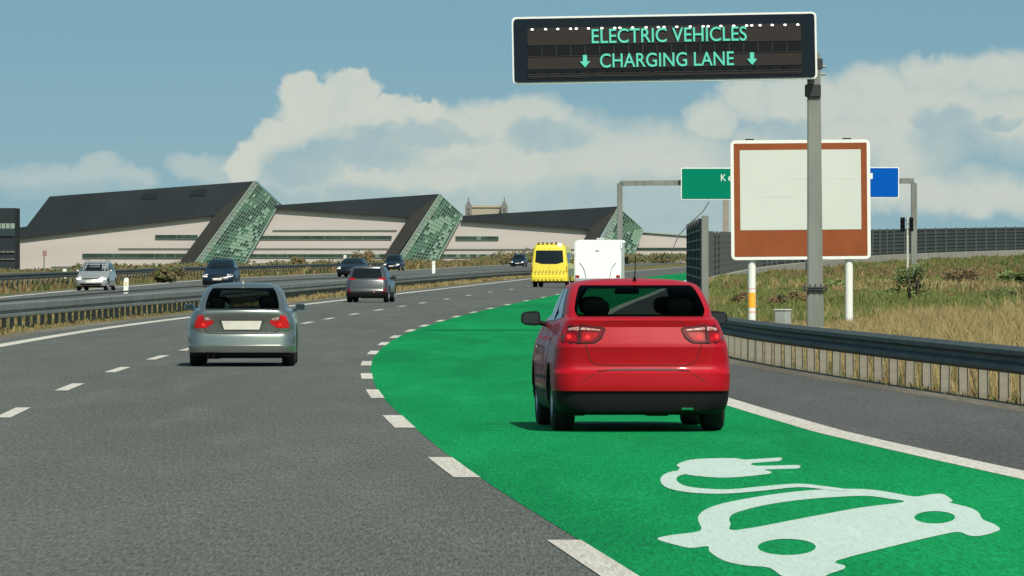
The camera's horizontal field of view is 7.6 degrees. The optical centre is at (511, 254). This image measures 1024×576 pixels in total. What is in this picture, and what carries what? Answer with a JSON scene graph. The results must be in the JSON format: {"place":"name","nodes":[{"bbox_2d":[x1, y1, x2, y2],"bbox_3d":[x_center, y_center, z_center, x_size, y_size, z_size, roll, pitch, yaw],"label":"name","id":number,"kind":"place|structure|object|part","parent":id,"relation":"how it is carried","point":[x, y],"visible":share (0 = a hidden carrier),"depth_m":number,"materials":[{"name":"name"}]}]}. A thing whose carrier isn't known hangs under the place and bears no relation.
{"place":"outdoors","nodes":[
{"label":"outdoors","id":0,"kind":"place"},
{"bbox_2d":[0,260,530,334],"bbox_3d":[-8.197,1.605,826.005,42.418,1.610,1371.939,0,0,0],"label":"verge grass","id":1,"kind":"structure","parent":0,"point":[49,285],"depth_m":398.54,"materials":[{"name":"plant"}]},
{"bbox_2d":[0,263,685,302],"bbox_3d":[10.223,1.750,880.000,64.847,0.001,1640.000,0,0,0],"label":"opposite road","id":2,"kind":"structure","parent":0,"point":[305,276],"depth_m":521.35,"materials":[{"name":"grey asphalt"}]},
{"bbox_2d":[76,260,116,289],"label":"silver estate car","id":3,"kind":"object","parent":2,"relation":"on","point":[97,274],"visible":1,"depth_m":375.93,"materials":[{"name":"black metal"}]},
{"bbox_2d":[201,259,239,286],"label":"navy people carrier","id":4,"kind":"object","parent":2,"relation":"on","point":[217,271],"visible":0.88,"depth_m":404.72,"materials":[{"name":"blue metal"}]},
{"bbox_2d":[337,258,367,276],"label":"dark oncoming car","id":5,"kind":"object","parent":2,"relation":"on","point":[345,266],"visible":0.76,"depth_m":601.00,"materials":[{"name":"blue metal"}]},
{"bbox_2d":[383,254,404,270],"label":"dark oncoming car","id":6,"kind":"object","parent":2,"relation":"on","point":[394,262],"visible":0.92,"depth_m":841.16,"materials":[{"name":"blue metal"}]},
{"bbox_2d":[511,254,527,266],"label":"dark oncoming car","id":7,"kind":"object","parent":2,"relation":"on","point":[519,259],"visible":1,"depth_m":1106.29,"materials":[{"name":"blue metal"}]},
{"bbox_2d":[0,265,1023,575],"bbox_3d":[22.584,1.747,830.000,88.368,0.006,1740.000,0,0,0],"label":"road","id":8,"kind":"structure","parent":0,"point":[144,447],"depth_m":64.07,"materials":[{"name":"grey asphalt"}]},
{"bbox_2d":[184,281,305,365],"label":"silver car","id":9,"kind":"object","parent":8,"relation":"on","point":[243,320],"visible":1,"depth_m":120.11,"materials":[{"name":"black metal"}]},
{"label":"rear window","id":10,"kind":"part","parent":9,"relation":"part of","materials":[{"name":"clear glass"}]},
{"bbox_2d":[346,266,395,301],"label":"grey hatchback","id":11,"kind":"object","parent":8,"relation":"on","point":[370,282],"visible":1,"depth_m":282.06,"materials":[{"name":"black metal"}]},
{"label":"rear window","id":12,"kind":"part","parent":11,"relation":"part of","materials":[{"name":"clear glass"}]},
{"bbox_2d":[531,242,574,286],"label":"ambulance","id":13,"kind":"object","parent":8,"relation":"on","point":[552,262],"visible":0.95,"depth_m":411.86,"materials":[{"name":"yellow metal"}]},
{"bbox_2d":[535,250,562,263],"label":"rear window","id":14,"kind":"structure","parent":13,"relation":"in","point":[542,256],"depth_m":411.87,"materials":[{"name":"black glass"}]},
{"bbox_2d":[567,253,571,262],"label":"side window","id":15,"kind":"structure","parent":13,"relation":"in","point":[568,254],"depth_m":412.98,"materials":[{"name":"blue glass"}]},
{"bbox_2d":[370,273,1023,575],"bbox_3d":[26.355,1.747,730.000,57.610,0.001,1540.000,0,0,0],"label":"charging lane","id":16,"kind":"structure","parent":8,"relation":"on","point":[459,389],"depth_m":63.06,"materials":[{"name":"green paint"}]},
{"bbox_2d":[574,238,628,280],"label":"motorhome","id":17,"kind":"object","parent":16,"relation":"on","point":[600,258],"visible":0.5,"depth_m":400.01,"materials":[{"name":"white metal"}]},
{"bbox_2d":[521,255,729,429],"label":"red car","id":18,"kind":"object","parent":16,"relation":"on","point":[634,345],"visible":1,"depth_m":75.64,"materials":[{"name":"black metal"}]},
{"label":"side window","id":19,"kind":"part","parent":18,"relation":"part of","materials":[{"name":"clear glass"}]},
{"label":"side window","id":20,"kind":"part","parent":18,"relation":"part of","materials":[{"name":"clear glass"}]},
{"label":"rear window","id":21,"kind":"part","parent":18,"relation":"part of","materials":[{"name":"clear glass"}]},
{"bbox_2d":[658,458,999,575],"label":"road pictogram","id":22,"kind":"object","parent":16,"relation":"on","point":[833,537],"visible":1,"depth_m":49.46,"materials":[{"name":"paint"}]},
{"bbox_2d":[0,258,1023,402],"bbox_3d":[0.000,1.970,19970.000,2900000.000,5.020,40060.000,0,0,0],"label":"ground","id":23,"kind":"structure","parent":0,"point":[627,268],"depth_m":475.01,"materials":[{"name":"soil"}]},
{"bbox_2d":[0,208,19,271],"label":"office block","id":24,"kind":"structure","parent":23,"relation":"on","point":[9,238],"depth_m":1760.00,"materials":[{"name":"stone"}]},
{"bbox_2d":[43,250,46,271],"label":"site pole","id":25,"kind":"object","parent":23,"relation":"on","point":[44,253],"visible":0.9,"depth_m":899.94,"materials":[{"name":"grey metal"}]},
{"bbox_2d":[123,278,128,293],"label":"marker post","id":26,"kind":"object","parent":23,"relation":"on","point":[126,283],"visible":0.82,"depth_m":284.96,"materials":[{"name":"white plastic"}]},
{"bbox_2d":[20,181,281,269],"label":"slanted building","id":27,"kind":"structure","parent":23,"relation":"on","point":[203,224],"depth_m":1798.80,"materials":[{"name":"concrete"}]},
{"bbox_2d":[83,254,184,257],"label":"ribbon window","id":28,"kind":"structure","parent":27,"relation":"in","point":[84,255],"depth_m":1799.60,"materials":[{"name":"green glass"}]},
{"bbox_2d":[155,235,197,238],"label":"ribbon window","id":29,"kind":"structure","parent":27,"relation":"in","point":[156,236],"depth_m":1799.60,"materials":[{"name":"green glass"}]},
{"bbox_2d":[151,267,185,282],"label":"shrub","id":30,"kind":"object","parent":23,"relation":"on","point":[168,275],"visible":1,"depth_m":479.41,"materials":[{"name":"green plant"}]},
{"bbox_2d":[0,263,383,287],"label":"guard rail","id":31,"kind":"object","parent":23,"relation":"on","point":[37,276],"visible":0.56,"depth_m":480.44,"materials":[{"name":"metal"}]},
{"bbox_2d":[0,268,529,318],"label":"guard rail","id":32,"kind":"object","parent":23,"relation":"on","point":[191,287],"visible":0.2,"depth_m":290.98,"materials":[{"name":"metal"}]},
{"bbox_2d":[0,269,530,328],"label":"guard rail","id":33,"kind":"object","parent":23,"relation":"on","point":[28,309],"visible":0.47,"depth_m":222.97,"materials":[{"name":"metal"}]},
{"bbox_2d":[290,256,306,263],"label":"shrub","id":34,"kind":"object","parent":23,"relation":"on","point":[295,259],"visible":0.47,"depth_m":999.79,"materials":[{"name":"brown plant"}]},
{"bbox_2d":[0,266,684,338],"bbox_3d":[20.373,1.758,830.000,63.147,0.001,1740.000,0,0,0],"label":"road edge","id":35,"kind":"object","parent":23,"relation":"on","point":[51,329],"visible":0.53,"depth_m":205.25,"materials":[{"name":"grey concrete"}]},
{"bbox_2d":[0,248,685,274],"bbox_3d":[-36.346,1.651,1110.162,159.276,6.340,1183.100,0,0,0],"label":"roadside scrub","id":36,"kind":"object","parent":23,"relation":"on","point":[656,257],"visible":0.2,"depth_m":1336.21,"materials":[{"name":"green plant"}]},
{"bbox_2d":[247,194,462,264],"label":"slanted building","id":37,"kind":"structure","parent":23,"relation":"on","point":[420,227],"depth_m":1799.80,"materials":[{"name":"concrete"}]},
{"bbox_2d":[249,254,384,257],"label":"ribbon window","id":38,"kind":"structure","parent":37,"relation":"in","point":[252,255],"depth_m":1799.60,"materials":[{"name":"green glass"}]},
{"bbox_2d":[259,236,391,239],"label":"ribbon window","id":39,"kind":"structure","parent":37,"relation":"in","point":[262,237],"depth_m":1799.60,"materials":[{"name":"green glass"}]},
{"bbox_2d":[350,250,374,261],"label":"shrub","id":40,"kind":"object","parent":23,"relation":"on","point":[367,255],"visible":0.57,"depth_m":999.21,"materials":[{"name":"brown plant"}]},
{"bbox_2d":[432,261,434,272],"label":"marker post","id":41,"kind":"object","parent":23,"relation":"on","point":[433,266],"visible":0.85,"depth_m":599.96,"materials":[{"name":"white plastic"}]},
{"bbox_2d":[465,197,507,214],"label":"twin tower building","id":42,"kind":"structure","parent":23,"relation":"on","point":[470,209],"depth_m":2401.60,"materials":[{"name":"beige stone"}]},
{"bbox_2d":[498,254,512,264],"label":"shrub","id":43,"kind":"object","parent":23,"relation":"on","point":[508,260],"visible":0.46,"depth_m":1299.35,"materials":[{"name":"brown plant"}]},
{"bbox_2d":[440,206,643,262],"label":"slanted building","id":44,"kind":"structure","parent":23,"relation":"on","point":[473,236],"depth_m":1799.80,"materials":[{"name":"concrete"}]},
{"bbox_2d":[456,236,498,239],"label":"ribbon window","id":45,"kind":"structure","parent":44,"relation":"in","point":[457,237],"depth_m":1799.60,"materials":[{"name":"green glass"}]},
{"bbox_2d":[440,254,530,257],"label":"ribbon window","id":46,"kind":"structure","parent":44,"relation":"in","point":[443,255],"depth_m":1799.60,"materials":[{"name":"green glass"}]},
{"bbox_2d":[635,231,685,261],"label":"building","id":47,"kind":"structure","parent":23,"relation":"on","point":[653,242],"depth_m":1802.00,"materials":[{"name":"concrete"}]},
{"bbox_2d":[636,248,685,249],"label":"ribbon window","id":48,"kind":"structure","parent":47,"relation":"in","point":[637,248],"depth_m":1801.80,"materials":[{"name":"green glass"}]},
{"bbox_2d":[667,202,708,263],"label":"lattice boom","id":49,"kind":"object","parent":23,"relation":"on","point":[685,228],"visible":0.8,"depth_m":1499.92,"materials":[{"name":"grey metal"}]},
{"bbox_2d":[686,216,708,304],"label":"noise barrier","id":50,"kind":"object","parent":23,"relation":"on","point":[697,252],"visible":0.71,"depth_m":238.75,"materials":[{"name":"grey"}]},
{"bbox_2d":[723,200,728,231],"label":"concrete mast","id":51,"kind":"object","parent":23,"relation":"on","point":[725,215],"visible":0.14,"depth_m":1499.43,"materials":[{"name":"beige concrete"}]},
{"bbox_2d":[730,291,747,302],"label":"weed clump","id":52,"kind":"object","parent":23,"relation":"on","point":[742,295],"visible":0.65,"depth_m":259.76,"materials":[{"name":"brown plant"}]},
{"bbox_2d":[617,178,916,274],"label":"sign gantry","id":53,"kind":"object","parent":23,"relation":"on","point":[621,184],"visible":0.61,"depth_m":849.65,"materials":[{"name":"grey metal"}]},
{"bbox_2d":[681,168,730,199],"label":"motorway sign","id":54,"kind":"object","parent":53,"relation":"attached to","point":[705,183],"visible":0.63,"depth_m":848.85,"materials":[{"name":"green metal"}]},
{"bbox_2d":[870,167,898,197],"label":"motorway sign","id":55,"kind":"object","parent":53,"relation":"attached to","point":[884,182],"visible":0.49,"depth_m":848.85,"materials":[{"name":"blue metal"}]},
{"bbox_2d":[766,293,788,305],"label":"weed clump","id":56,"kind":"object","parent":23,"relation":"on","point":[781,298],"visible":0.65,"depth_m":249.90,"materials":[{"name":"brown"}]},
{"bbox_2d":[773,309,791,323],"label":"utility cabinet","id":57,"kind":"object","parent":23,"relation":"on","point":[783,316],"visible":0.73,"depth_m":181.88,"materials":[{"name":"grey metal"}]},
{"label":"door","id":58,"kind":"part","parent":57,"relation":"part of","materials":[{"name":"grey metal"}]},
{"bbox_2d":[787,290,806,300],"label":"weed clump","id":59,"kind":"object","parent":23,"relation":"on","point":[803,296],"visible":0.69,"depth_m":279.96,"materials":[{"name":"brown"}]},
{"bbox_2d":[730,138,870,320],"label":"information sign","id":60,"kind":"object","parent":23,"relation":"on","point":[768,199],"visible":0.94,"depth_m":189.99,"materials":[{"name":"white metal"}]},
{"bbox_2d":[803,53,826,327],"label":"sign mast","id":61,"kind":"object","parent":23,"relation":"on","point":[815,308],"visible":0.81,"depth_m":172.46,"materials":[{"name":"grey metal"}]},
{"bbox_2d":[512,12,816,84],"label":"message sign","id":62,"kind":"object","parent":61,"relation":"attached to","point":[663,48],"visible":1,"depth_m":171.96,"materials":[{"name":"black metal"}]},
{"bbox_2d":[825,279,844,287],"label":"weed clump","id":63,"kind":"object","parent":23,"relation":"on","point":[830,283],"visible":0.4,"depth_m":379.75,"materials":[{"name":"green plant"}]},
{"bbox_2d":[708,253,1023,404],"bbox_3d":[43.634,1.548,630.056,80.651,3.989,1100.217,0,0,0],"label":"bank grass","id":64,"kind":"structure","parent":23,"relation":"on","point":[982,317],"depth_m":229.43,"materials":[{"name":"plant"}]},
{"bbox_2d":[709,227,1023,277],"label":"noise barrier","id":65,"kind":"object","parent":23,"relation":"on","point":[887,244],"visible":0.41,"depth_m":1071.02,"materials":[{"name":"grey metal"}]},
{"bbox_2d":[720,317,1023,403],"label":"guard rail","id":66,"kind":"object","parent":23,"relation":"on","point":[745,338],"visible":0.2,"depth_m":106.37,"materials":[{"name":"metal"}]},
{"bbox_2d":[871,287,902,294],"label":"weed clump","id":67,"kind":"object","parent":23,"relation":"on","point":[892,290],"visible":0.32,"depth_m":289.74,"materials":[{"name":"green plant"}]},
{"bbox_2d":[900,217,913,280],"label":"traffic light","id":68,"kind":"object","parent":23,"relation":"on","point":[909,224],"visible":0.98,"depth_m":439.94,"materials":[{"name":"grey metal"}]},
{"bbox_2d":[890,261,933,299],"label":"young tree","id":69,"kind":"object","parent":23,"relation":"on","point":[914,286],"visible":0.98,"depth_m":262.00,"materials":[{"name":"green plant"}]},
{"bbox_2d":[941,264,982,282],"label":"weed clump","id":70,"kind":"object","parent":23,"relation":"on","point":[959,275],"visible":0.79,"depth_m":430.02,"materials":[{"name":"brown plant"}]},
{"bbox_2d":[985,286,1023,297],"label":"weed clump","id":71,"kind":"object","parent":23,"relation":"on","point":[1014,290],"visible":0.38,"depth_m":299.77,"materials":[{"name":"green plant"}]},
{"bbox_2d":[996,270,1023,283],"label":"weed clump","id":72,"kind":"object","parent":23,"relation":"on","point":[1018,276],"visible":0.93,"depth_m":419.75,"materials":[{"name":"green plant"}]},
{"bbox_2d":[0,0,1023,237],"label":"sky","id":73,"kind":"structure","parent":0,"point":[307,101],"materials":[{"name":"blue"}]},
{"bbox_2d":[728,363,1023,470],"bbox_3d":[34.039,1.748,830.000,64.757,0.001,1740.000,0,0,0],"label":"shoulder","id":74,"kind":"object","parent":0,"point":[988,434],"visible":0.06,"depth_m":84.02},
{"bbox_2d":[709,277,1023,411],"bbox_3d":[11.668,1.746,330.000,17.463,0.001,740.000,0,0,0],"label":"verge edge","id":75,"kind":"object","parent":74,"relation":"on","point":[904,389],"visible":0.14,"depth_m":101.76,"materials":[{"name":"grey concrete"}]}
]}

